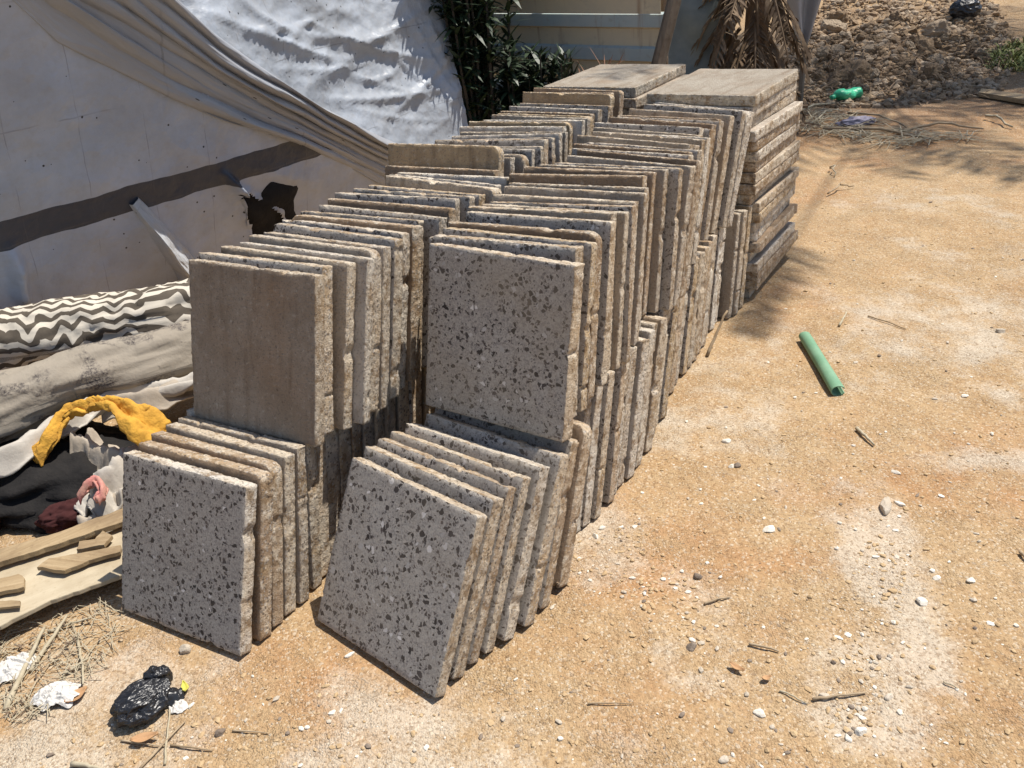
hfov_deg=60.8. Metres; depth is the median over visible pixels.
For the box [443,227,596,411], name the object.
terrazzo slab
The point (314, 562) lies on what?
terrazzo slab
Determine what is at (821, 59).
rubble chunk
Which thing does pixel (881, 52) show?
rubble chunk
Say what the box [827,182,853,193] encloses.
twig
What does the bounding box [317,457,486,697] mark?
terrazzo slab
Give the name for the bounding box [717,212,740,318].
terrazzo slab
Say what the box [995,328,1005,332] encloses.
stone
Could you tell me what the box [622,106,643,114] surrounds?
flat slab
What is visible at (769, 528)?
stone
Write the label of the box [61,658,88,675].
reed
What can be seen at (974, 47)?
rubble chunk
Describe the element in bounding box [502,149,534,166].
terrazzo slab
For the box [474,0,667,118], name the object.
sheet metal fence
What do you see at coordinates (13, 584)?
wood piece
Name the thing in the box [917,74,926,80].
rubble chunk
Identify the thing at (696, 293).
terrazzo slab
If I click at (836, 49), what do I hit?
rubble chunk
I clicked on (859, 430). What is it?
twig
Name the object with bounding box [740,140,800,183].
flat slab
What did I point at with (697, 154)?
terrazzo slab
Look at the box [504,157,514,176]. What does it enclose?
terrazzo slab
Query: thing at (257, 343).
terrazzo slab
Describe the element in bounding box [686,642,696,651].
stone
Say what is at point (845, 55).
rubble chunk
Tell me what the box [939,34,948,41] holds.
rubble chunk
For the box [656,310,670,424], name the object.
terrazzo slab
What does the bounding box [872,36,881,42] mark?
rubble chunk
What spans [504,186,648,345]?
terrazzo slab
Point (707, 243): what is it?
terrazzo slab
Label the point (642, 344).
terrazzo slab
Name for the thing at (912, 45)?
rubble chunk
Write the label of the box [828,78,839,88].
rubble chunk
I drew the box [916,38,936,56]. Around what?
rubble chunk
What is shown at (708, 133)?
terrazzo slab
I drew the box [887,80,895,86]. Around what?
rubble chunk
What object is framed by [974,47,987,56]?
rubble chunk
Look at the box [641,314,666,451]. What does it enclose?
terrazzo slab
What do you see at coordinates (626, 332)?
terrazzo slab
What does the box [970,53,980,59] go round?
rubble chunk
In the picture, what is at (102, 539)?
wood piece
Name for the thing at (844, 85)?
rubble chunk
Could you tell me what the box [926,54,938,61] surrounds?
rubble chunk
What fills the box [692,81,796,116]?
flat slab
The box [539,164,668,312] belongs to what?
terrazzo slab
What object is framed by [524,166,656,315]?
terrazzo slab
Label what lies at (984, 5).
straw
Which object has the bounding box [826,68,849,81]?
rubble chunk
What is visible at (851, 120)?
plastic scrap
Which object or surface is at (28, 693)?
twig
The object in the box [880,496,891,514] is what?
stone
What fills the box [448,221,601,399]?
terrazzo slab
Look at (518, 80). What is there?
oleander shrub
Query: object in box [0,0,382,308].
tarpaulin
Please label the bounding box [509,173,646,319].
terrazzo slab
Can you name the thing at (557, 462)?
terrazzo slab
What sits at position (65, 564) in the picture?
wood piece
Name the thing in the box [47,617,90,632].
reed
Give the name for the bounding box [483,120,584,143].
terrazzo slab
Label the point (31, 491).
dark cloth heap
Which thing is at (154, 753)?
twig
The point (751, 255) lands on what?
flat slab
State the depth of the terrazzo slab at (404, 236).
2.20 m
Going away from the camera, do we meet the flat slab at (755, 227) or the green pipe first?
the green pipe
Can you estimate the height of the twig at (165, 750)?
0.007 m
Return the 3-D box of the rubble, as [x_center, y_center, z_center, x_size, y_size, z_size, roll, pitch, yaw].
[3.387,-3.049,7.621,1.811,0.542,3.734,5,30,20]
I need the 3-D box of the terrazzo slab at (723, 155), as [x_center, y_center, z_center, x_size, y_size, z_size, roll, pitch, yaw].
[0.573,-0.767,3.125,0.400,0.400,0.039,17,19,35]
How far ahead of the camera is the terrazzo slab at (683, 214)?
2.49 m
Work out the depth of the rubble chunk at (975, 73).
6.67 m
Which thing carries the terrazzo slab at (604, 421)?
on the ground at (878, 398)
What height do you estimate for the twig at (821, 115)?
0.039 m
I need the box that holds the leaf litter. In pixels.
[0,607,124,715]
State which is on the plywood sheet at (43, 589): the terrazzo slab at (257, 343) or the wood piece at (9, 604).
the wood piece at (9, 604)
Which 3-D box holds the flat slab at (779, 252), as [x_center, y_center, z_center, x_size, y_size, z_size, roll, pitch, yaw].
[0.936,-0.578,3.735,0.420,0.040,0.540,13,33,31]
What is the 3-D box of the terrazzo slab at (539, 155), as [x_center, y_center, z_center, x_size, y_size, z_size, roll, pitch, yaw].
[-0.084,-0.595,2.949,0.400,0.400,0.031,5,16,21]
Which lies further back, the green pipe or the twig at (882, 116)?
the twig at (882, 116)
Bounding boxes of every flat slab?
[543,64,685,97]
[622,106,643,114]
[623,74,687,108]
[647,69,797,106]
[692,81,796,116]
[736,166,790,204]
[738,150,798,195]
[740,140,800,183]
[742,131,796,172]
[744,120,799,161]
[744,289,754,297]
[745,245,791,289]
[746,113,799,151]
[746,221,794,272]
[746,230,797,280]
[747,252,756,261]
[748,101,802,141]
[748,203,797,252]
[749,199,789,241]
[750,186,794,232]
[751,90,795,127]
[751,179,795,222]
[752,167,798,212]
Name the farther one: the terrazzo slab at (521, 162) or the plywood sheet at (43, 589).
the terrazzo slab at (521, 162)
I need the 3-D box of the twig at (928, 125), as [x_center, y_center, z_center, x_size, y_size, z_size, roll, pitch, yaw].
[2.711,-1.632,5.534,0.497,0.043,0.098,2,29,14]
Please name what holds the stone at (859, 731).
on the ground at (878, 398)
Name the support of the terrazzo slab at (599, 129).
on the terrazzo slab at (687, 328)
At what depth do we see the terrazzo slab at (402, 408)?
2.32 m
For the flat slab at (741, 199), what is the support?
on the flat slab at (767, 197)
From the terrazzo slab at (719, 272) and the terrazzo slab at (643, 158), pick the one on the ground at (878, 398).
the terrazzo slab at (719, 272)
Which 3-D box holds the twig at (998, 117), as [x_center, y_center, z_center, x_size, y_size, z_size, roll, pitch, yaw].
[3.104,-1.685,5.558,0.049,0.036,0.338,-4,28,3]
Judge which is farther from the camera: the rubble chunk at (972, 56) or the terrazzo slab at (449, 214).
the rubble chunk at (972, 56)
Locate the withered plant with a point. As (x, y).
(610, 62)
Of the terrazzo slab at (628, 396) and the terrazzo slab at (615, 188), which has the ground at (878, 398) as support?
the terrazzo slab at (628, 396)
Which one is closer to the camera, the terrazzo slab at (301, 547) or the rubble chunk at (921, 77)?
the terrazzo slab at (301, 547)
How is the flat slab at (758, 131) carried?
on the flat slab at (760, 143)
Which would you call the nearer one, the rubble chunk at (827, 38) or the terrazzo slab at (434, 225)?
the terrazzo slab at (434, 225)
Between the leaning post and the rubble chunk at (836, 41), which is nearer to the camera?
the leaning post
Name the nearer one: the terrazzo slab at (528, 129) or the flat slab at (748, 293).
the terrazzo slab at (528, 129)
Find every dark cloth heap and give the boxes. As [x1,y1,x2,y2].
[0,420,134,533]
[34,497,79,533]
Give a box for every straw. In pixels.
[0,592,130,726]
[776,0,1022,111]
[799,106,989,149]
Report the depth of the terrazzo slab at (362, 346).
2.06 m
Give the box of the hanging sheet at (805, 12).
[787,0,820,43]
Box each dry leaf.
[64,686,86,702]
[130,731,158,742]
[729,661,744,670]
[762,675,771,679]
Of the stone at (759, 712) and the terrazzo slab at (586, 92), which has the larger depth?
the terrazzo slab at (586, 92)
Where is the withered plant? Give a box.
[569,45,625,74]
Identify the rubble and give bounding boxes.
[784,0,1020,108]
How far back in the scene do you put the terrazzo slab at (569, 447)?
2.01 m
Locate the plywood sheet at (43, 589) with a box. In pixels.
[0,528,121,629]
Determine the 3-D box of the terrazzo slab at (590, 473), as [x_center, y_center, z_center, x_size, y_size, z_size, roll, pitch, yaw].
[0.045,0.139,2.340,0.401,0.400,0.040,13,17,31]
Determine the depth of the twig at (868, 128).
5.61 m
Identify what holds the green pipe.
on the ground at (878, 398)
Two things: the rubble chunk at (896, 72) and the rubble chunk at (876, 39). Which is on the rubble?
the rubble chunk at (896, 72)
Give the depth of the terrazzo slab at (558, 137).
2.97 m
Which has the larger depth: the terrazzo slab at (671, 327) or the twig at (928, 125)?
the twig at (928, 125)
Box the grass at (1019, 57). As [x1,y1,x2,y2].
[983,37,1023,71]
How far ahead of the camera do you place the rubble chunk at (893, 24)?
7.51 m
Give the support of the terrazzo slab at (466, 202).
on the terrazzo slab
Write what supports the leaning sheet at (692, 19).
on the ground at (878, 398)
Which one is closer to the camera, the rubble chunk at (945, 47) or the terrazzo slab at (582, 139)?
the terrazzo slab at (582, 139)
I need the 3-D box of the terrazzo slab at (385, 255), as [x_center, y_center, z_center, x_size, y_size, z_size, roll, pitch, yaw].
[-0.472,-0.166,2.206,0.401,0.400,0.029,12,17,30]
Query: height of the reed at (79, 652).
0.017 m
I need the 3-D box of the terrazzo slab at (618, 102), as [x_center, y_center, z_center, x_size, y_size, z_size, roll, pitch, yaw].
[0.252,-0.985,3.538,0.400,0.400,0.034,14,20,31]
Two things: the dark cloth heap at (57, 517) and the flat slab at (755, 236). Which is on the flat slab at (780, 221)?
the flat slab at (755, 236)
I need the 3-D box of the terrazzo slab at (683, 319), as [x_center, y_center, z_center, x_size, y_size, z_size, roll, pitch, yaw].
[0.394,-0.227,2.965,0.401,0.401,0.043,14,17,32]
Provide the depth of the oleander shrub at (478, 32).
5.76 m
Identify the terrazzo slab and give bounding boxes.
[122,450,256,655]
[138,440,272,640]
[151,431,282,627]
[166,422,295,615]
[178,416,308,603]
[186,407,321,588]
[189,259,324,446]
[193,403,329,576]
[198,252,333,434]
[221,246,355,429]
[240,242,373,424]
[249,234,381,412]
[264,232,390,408]
[273,223,403,398]
[282,220,409,388]
[292,215,421,381]
[300,211,423,371]
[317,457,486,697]
[319,205,446,367]
[325,428,340,557]
[328,198,455,227]
[335,192,459,221]
[338,428,351,506]
[351,423,361,457]
[353,188,474,221]
[361,412,373,457]
[363,446,503,678]
[369,185,485,205]
[373,408,384,445]
[377,438,515,663]
[384,398,395,438]
[385,165,498,185]
[386,175,501,203]
[388,143,503,176]
[389,174,500,189]
[390,431,530,653]
[395,381,409,432]
[397,172,508,193]
[405,423,549,640]
[408,369,421,424]
[421,367,434,425]
[424,413,569,626]
[426,243,584,442]
[429,234,583,417]
[434,407,578,608]
[435,139,548,163]
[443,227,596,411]
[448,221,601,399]
[452,133,562,162]
[453,137,555,164]
[459,126,565,135]
[460,131,567,162]
[466,211,615,385]
[468,206,616,369]
[469,121,572,154]
[481,204,628,369]
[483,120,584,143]
[490,201,635,362]
[492,114,590,135]
[493,194,638,319]
[498,113,592,135]
[500,111,594,127]
[500,146,543,166]
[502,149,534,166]
[504,154,528,172]
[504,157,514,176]
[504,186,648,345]
[508,182,648,329]
[509,106,601,126]
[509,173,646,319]
[520,103,612,122]
[522,92,614,116]
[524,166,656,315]
[534,88,623,116]
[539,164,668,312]
[547,92,613,112]
[552,420,591,587]
[554,162,683,310]
[567,155,695,306]
[571,148,692,159]
[573,143,692,154]
[573,397,592,532]
[577,135,693,149]
[577,149,700,297]
[581,385,602,526]
[584,142,701,281]
[590,370,614,518]
[591,131,705,265]
[593,127,702,136]
[595,122,703,135]
[602,362,626,503]
[602,369,614,499]
[608,117,716,233]
[608,122,714,245]
[613,132,710,263]
[615,355,630,493]
[617,345,636,486]
[618,115,721,159]
[618,116,723,240]
[624,337,649,478]
[629,108,734,232]
[635,327,654,467]
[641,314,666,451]
[641,320,657,453]
[643,104,745,227]
[646,309,668,436]
[654,104,750,226]
[655,102,753,198]
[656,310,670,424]
[658,298,679,419]
[669,279,686,393]
[675,265,690,383]
[679,256,699,374]
[687,251,704,367]
[692,245,709,361]
[697,240,712,352]
[701,234,717,346]
[706,229,717,335]
[708,227,723,330]
[715,227,726,322]
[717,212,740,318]
[732,209,747,314]
[735,204,752,307]
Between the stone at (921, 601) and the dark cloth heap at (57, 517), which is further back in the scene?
the dark cloth heap at (57, 517)
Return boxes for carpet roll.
[0,320,192,443]
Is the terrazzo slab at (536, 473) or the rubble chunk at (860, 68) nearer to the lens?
the terrazzo slab at (536, 473)
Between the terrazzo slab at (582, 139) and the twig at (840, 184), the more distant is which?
the twig at (840, 184)
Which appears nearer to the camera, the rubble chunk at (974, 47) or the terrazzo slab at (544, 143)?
the terrazzo slab at (544, 143)
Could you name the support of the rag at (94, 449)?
on the dark cloth heap at (31, 491)
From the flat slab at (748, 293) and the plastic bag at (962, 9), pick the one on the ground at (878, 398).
the flat slab at (748, 293)
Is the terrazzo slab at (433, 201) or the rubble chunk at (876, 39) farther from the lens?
the rubble chunk at (876, 39)
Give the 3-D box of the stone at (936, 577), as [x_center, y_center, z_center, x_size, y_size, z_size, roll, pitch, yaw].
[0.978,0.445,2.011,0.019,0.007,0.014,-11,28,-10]
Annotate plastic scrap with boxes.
[0,652,36,682]
[30,680,80,711]
[168,699,187,713]
[835,116,875,125]
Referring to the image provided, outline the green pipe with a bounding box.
[799,331,844,395]
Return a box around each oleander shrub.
[428,0,533,125]
[453,0,501,108]
[490,35,563,110]
[538,43,584,84]
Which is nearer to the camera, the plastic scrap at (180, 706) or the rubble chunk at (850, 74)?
the plastic scrap at (180, 706)
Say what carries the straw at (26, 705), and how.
on the ground at (878, 398)
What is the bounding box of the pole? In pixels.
[797,43,807,100]
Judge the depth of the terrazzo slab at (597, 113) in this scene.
3.30 m
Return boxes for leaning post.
[651,0,681,63]
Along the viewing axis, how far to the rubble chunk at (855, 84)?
6.67 m
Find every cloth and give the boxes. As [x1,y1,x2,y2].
[0,278,191,369]
[32,395,170,466]
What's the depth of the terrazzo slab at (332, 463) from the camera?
2.17 m
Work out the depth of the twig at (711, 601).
2.00 m
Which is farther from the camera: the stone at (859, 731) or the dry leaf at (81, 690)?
the dry leaf at (81, 690)
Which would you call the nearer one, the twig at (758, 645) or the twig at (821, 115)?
the twig at (758, 645)
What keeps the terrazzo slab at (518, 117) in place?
on the terrazzo slab
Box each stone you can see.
[179,644,190,653]
[214,728,225,736]
[344,651,354,657]
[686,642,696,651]
[693,573,702,578]
[718,755,728,763]
[721,439,730,442]
[734,462,740,467]
[753,708,765,717]
[762,525,774,531]
[818,693,828,700]
[845,733,851,742]
[854,727,866,735]
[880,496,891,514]
[884,693,893,700]
[894,501,905,505]
[916,597,927,605]
[933,575,940,579]
[966,577,975,582]
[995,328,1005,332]
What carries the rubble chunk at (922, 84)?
on the ground at (878, 398)
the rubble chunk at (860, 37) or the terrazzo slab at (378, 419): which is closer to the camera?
the terrazzo slab at (378, 419)
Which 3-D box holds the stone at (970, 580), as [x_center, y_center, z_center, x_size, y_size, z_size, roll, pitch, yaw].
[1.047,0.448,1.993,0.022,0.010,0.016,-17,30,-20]
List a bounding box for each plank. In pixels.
[0,508,122,566]
[978,88,1023,103]
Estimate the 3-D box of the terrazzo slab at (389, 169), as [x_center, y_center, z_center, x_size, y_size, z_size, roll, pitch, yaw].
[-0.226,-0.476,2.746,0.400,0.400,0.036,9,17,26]
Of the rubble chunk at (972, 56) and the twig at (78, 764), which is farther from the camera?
the rubble chunk at (972, 56)
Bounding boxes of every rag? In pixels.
[0,372,192,477]
[69,427,138,470]
[74,447,124,517]
[76,475,108,504]
[77,493,122,532]
[101,380,193,423]
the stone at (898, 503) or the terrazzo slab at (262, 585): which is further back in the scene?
the stone at (898, 503)
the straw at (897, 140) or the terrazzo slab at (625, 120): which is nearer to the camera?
the terrazzo slab at (625, 120)
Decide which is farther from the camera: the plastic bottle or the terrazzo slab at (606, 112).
the plastic bottle
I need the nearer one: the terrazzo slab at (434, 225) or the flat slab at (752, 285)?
the terrazzo slab at (434, 225)
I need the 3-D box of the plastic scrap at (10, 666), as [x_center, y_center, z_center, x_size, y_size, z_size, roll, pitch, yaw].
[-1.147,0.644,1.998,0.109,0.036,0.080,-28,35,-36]
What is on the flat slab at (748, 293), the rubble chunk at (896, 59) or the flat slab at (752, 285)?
the flat slab at (752, 285)
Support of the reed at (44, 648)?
on the ground at (878, 398)
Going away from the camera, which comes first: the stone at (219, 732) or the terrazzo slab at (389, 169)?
the stone at (219, 732)
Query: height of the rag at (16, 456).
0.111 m
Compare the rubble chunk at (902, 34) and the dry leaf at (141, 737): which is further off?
the rubble chunk at (902, 34)
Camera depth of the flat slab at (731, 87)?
3.29 m
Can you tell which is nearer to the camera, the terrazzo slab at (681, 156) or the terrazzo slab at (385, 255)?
the terrazzo slab at (385, 255)
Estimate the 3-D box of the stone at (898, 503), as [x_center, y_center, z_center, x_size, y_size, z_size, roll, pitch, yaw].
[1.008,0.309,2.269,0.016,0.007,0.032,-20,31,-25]
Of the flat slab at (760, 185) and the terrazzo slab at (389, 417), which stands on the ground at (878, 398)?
the terrazzo slab at (389, 417)
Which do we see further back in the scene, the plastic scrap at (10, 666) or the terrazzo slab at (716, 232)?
the terrazzo slab at (716, 232)
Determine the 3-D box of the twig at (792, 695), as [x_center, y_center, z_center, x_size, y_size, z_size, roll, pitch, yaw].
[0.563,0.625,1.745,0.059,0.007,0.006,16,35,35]
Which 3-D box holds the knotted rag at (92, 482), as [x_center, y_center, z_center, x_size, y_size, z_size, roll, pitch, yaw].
[-1.155,0.292,2.407,0.093,0.069,0.063,3,29,16]
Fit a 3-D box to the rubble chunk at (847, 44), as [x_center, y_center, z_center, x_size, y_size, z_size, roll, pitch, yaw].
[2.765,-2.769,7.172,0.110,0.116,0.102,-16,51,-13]
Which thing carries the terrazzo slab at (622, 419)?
on the ground at (878, 398)
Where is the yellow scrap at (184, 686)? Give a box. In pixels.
[181,680,188,690]
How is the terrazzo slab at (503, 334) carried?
on the terrazzo slab at (569, 447)
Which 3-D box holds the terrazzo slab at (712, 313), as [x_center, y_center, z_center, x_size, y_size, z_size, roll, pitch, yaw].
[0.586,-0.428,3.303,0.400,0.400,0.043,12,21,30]
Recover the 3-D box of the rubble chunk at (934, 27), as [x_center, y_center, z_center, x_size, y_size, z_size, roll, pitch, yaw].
[3.558,-2.968,7.336,0.246,0.200,0.149,5,30,20]
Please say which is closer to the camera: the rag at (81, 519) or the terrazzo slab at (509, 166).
the rag at (81, 519)
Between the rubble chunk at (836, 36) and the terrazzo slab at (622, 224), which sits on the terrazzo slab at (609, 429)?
the terrazzo slab at (622, 224)
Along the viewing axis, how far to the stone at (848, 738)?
1.65 m
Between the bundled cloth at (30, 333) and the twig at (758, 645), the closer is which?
the twig at (758, 645)
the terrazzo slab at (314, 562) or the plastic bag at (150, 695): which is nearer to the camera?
the plastic bag at (150, 695)
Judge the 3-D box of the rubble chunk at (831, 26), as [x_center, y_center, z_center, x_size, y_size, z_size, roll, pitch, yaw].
[2.840,-3.139,7.712,0.202,0.164,0.247,-27,35,-35]
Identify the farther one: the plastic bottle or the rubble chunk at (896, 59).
the rubble chunk at (896, 59)
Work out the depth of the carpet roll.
2.72 m
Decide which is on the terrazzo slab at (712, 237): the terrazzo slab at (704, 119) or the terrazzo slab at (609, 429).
the terrazzo slab at (704, 119)
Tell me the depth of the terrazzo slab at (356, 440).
2.21 m
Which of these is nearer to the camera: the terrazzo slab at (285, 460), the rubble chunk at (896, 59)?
the terrazzo slab at (285, 460)
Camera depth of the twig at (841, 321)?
3.20 m
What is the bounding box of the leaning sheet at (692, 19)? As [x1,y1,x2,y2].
[668,0,726,74]
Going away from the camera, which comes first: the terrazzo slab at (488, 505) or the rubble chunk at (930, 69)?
the terrazzo slab at (488, 505)
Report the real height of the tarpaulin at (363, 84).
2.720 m
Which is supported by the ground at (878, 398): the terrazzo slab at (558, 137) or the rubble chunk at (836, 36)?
the rubble chunk at (836, 36)
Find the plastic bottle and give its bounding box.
[829,87,862,100]
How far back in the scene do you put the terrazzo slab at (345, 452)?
2.19 m
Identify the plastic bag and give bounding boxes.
[110,665,184,727]
[948,0,981,18]
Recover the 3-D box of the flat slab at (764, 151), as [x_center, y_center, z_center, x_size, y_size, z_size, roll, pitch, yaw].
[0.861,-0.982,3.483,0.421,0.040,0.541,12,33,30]
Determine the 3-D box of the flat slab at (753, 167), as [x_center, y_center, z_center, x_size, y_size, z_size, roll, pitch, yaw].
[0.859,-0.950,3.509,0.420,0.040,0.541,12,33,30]
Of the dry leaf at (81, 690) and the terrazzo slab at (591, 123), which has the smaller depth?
the dry leaf at (81, 690)
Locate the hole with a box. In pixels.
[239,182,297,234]
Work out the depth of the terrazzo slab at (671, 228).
2.46 m
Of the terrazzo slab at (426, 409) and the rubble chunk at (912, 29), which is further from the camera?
the rubble chunk at (912, 29)
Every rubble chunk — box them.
[810,29,817,36]
[810,72,823,80]
[815,46,828,56]
[818,56,825,61]
[820,19,846,33]
[820,36,830,42]
[825,10,848,22]
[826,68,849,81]
[827,49,834,58]
[828,60,840,72]
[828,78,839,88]
[830,46,840,54]
[831,33,841,39]
[831,40,841,44]
[831,44,844,52]
[838,31,849,38]
[840,53,851,59]
[840,60,847,64]
[840,83,847,88]
[842,40,854,49]
[844,59,874,80]
[847,71,852,82]
[851,80,862,87]
[854,33,866,41]
[861,44,874,53]
[862,23,869,29]
[862,84,869,90]
[869,67,879,77]
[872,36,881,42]
[872,46,881,53]
[876,49,887,55]
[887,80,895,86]
[888,36,900,43]
[889,22,896,26]
[890,11,903,21]
[892,56,899,62]
[892,68,902,76]
[896,61,907,67]
[899,56,914,65]
[900,30,910,36]
[901,43,909,51]
[904,41,916,49]
[904,74,916,86]
[906,34,928,48]
[908,25,916,33]
[911,81,927,88]
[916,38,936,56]
[917,53,926,59]
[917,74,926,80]
[920,18,950,37]
[922,62,941,79]
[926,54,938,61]
[932,37,941,48]
[934,53,943,62]
[934,72,943,84]
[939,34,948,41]
[941,64,958,76]
[942,45,950,50]
[965,37,977,42]
[970,43,984,50]
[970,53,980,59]
[970,71,980,76]
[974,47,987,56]
[980,56,989,63]
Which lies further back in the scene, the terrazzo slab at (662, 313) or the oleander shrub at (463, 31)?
the oleander shrub at (463, 31)
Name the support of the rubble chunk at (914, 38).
on the ground at (878, 398)
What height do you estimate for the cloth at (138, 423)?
0.184 m
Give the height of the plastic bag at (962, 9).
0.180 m
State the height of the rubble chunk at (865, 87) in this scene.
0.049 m
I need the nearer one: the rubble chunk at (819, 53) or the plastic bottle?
the plastic bottle
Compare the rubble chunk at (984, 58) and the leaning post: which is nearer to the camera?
the leaning post
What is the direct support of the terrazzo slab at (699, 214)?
on the terrazzo slab at (687, 328)
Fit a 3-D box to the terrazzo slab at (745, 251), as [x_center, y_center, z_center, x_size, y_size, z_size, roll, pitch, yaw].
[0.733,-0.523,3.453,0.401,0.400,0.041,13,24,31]
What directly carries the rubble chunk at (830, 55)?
on the ground at (878, 398)
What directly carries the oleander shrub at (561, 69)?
on the ground at (878, 398)
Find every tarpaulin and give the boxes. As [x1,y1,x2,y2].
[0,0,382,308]
[13,0,467,185]
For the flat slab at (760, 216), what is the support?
on the flat slab at (755, 227)
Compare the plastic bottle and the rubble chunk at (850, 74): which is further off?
the rubble chunk at (850, 74)
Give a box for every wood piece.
[0,574,25,595]
[0,600,20,609]
[37,545,121,573]
[77,531,112,552]
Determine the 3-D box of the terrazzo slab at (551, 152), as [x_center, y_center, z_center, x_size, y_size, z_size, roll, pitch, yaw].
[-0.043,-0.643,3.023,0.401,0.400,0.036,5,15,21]
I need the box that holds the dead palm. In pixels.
[690,0,820,132]
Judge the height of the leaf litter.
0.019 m
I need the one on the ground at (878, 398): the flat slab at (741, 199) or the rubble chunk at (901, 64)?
the rubble chunk at (901, 64)
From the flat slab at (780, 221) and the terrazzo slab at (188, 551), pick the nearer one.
the terrazzo slab at (188, 551)
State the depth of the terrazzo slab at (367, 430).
2.25 m
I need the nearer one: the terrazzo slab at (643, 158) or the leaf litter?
the leaf litter
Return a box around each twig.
[15,663,50,714]
[70,761,102,767]
[120,739,167,746]
[139,721,185,767]
[163,709,169,764]
[170,744,212,750]
[232,730,267,733]
[588,702,631,704]
[704,596,729,604]
[749,643,778,651]
[779,690,807,703]
[802,102,849,110]
[807,108,838,125]
[812,691,866,700]
[823,127,938,140]
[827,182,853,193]
[838,311,846,326]
[847,112,907,128]
[855,426,874,445]
[868,315,905,328]
[900,122,983,131]
[985,114,1012,127]
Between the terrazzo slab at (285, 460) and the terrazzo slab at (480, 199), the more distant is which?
the terrazzo slab at (480, 199)
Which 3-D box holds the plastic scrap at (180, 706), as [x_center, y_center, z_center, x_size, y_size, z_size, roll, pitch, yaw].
[-0.717,0.687,1.865,0.046,0.012,0.040,11,32,28]
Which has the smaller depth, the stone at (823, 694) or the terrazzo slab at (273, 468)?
the stone at (823, 694)
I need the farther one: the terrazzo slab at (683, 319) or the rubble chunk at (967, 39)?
the rubble chunk at (967, 39)
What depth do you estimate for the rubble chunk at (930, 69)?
6.62 m
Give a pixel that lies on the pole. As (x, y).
(801, 81)
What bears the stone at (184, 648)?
on the ground at (878, 398)
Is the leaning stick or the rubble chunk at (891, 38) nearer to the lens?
the leaning stick
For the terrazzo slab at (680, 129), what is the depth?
2.89 m
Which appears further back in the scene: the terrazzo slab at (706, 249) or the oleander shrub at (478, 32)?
the oleander shrub at (478, 32)
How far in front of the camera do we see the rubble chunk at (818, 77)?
6.79 m
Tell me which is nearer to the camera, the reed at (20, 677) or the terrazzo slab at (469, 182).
the reed at (20, 677)
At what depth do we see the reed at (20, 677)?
1.97 m
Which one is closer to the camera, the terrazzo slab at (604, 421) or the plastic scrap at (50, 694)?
the plastic scrap at (50, 694)
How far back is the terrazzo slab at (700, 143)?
2.77 m
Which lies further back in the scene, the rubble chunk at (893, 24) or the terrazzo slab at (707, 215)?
the rubble chunk at (893, 24)
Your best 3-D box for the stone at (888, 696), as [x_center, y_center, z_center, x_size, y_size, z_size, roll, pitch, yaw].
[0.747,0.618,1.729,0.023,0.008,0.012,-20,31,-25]
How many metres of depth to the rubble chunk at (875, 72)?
6.74 m
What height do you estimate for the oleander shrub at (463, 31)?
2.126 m
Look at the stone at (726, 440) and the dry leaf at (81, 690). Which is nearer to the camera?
the dry leaf at (81, 690)
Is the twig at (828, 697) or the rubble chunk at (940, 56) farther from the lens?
the rubble chunk at (940, 56)
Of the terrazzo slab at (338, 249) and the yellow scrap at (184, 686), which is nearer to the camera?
the yellow scrap at (184, 686)
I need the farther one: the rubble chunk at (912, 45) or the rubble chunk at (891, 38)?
the rubble chunk at (891, 38)
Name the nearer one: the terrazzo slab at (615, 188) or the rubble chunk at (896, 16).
the terrazzo slab at (615, 188)
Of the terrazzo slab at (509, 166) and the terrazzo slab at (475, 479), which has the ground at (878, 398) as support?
the terrazzo slab at (475, 479)
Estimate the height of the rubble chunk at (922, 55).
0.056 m
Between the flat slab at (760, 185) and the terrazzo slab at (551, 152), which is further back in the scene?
the flat slab at (760, 185)
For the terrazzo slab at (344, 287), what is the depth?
2.04 m
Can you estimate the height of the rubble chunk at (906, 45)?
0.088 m
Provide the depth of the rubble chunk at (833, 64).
6.90 m
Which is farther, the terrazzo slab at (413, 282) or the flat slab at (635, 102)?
the flat slab at (635, 102)
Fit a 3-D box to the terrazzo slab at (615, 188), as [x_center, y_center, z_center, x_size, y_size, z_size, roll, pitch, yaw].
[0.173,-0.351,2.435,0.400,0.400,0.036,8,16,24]
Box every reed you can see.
[2,626,45,710]
[28,614,67,672]
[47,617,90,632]
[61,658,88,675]
[76,639,83,684]
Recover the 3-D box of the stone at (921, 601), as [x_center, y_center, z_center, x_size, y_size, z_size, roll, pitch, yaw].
[0.916,0.484,1.948,0.022,0.011,0.025,-12,29,-12]
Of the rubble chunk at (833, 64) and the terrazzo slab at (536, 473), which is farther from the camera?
the rubble chunk at (833, 64)
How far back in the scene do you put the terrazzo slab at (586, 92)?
3.38 m
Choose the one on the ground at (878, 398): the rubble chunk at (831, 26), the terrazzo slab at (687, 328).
the terrazzo slab at (687, 328)
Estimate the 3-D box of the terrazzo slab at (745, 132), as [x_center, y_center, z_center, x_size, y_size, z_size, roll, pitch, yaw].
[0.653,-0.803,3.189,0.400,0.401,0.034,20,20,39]
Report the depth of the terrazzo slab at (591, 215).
2.18 m
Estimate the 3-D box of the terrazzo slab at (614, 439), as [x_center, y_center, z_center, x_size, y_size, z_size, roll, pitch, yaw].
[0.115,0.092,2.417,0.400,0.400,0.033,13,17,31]
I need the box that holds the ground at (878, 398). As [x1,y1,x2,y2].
[0,0,1023,767]
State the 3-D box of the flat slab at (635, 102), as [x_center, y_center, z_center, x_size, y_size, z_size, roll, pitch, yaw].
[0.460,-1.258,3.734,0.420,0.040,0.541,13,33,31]
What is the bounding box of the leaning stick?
[706,310,727,356]

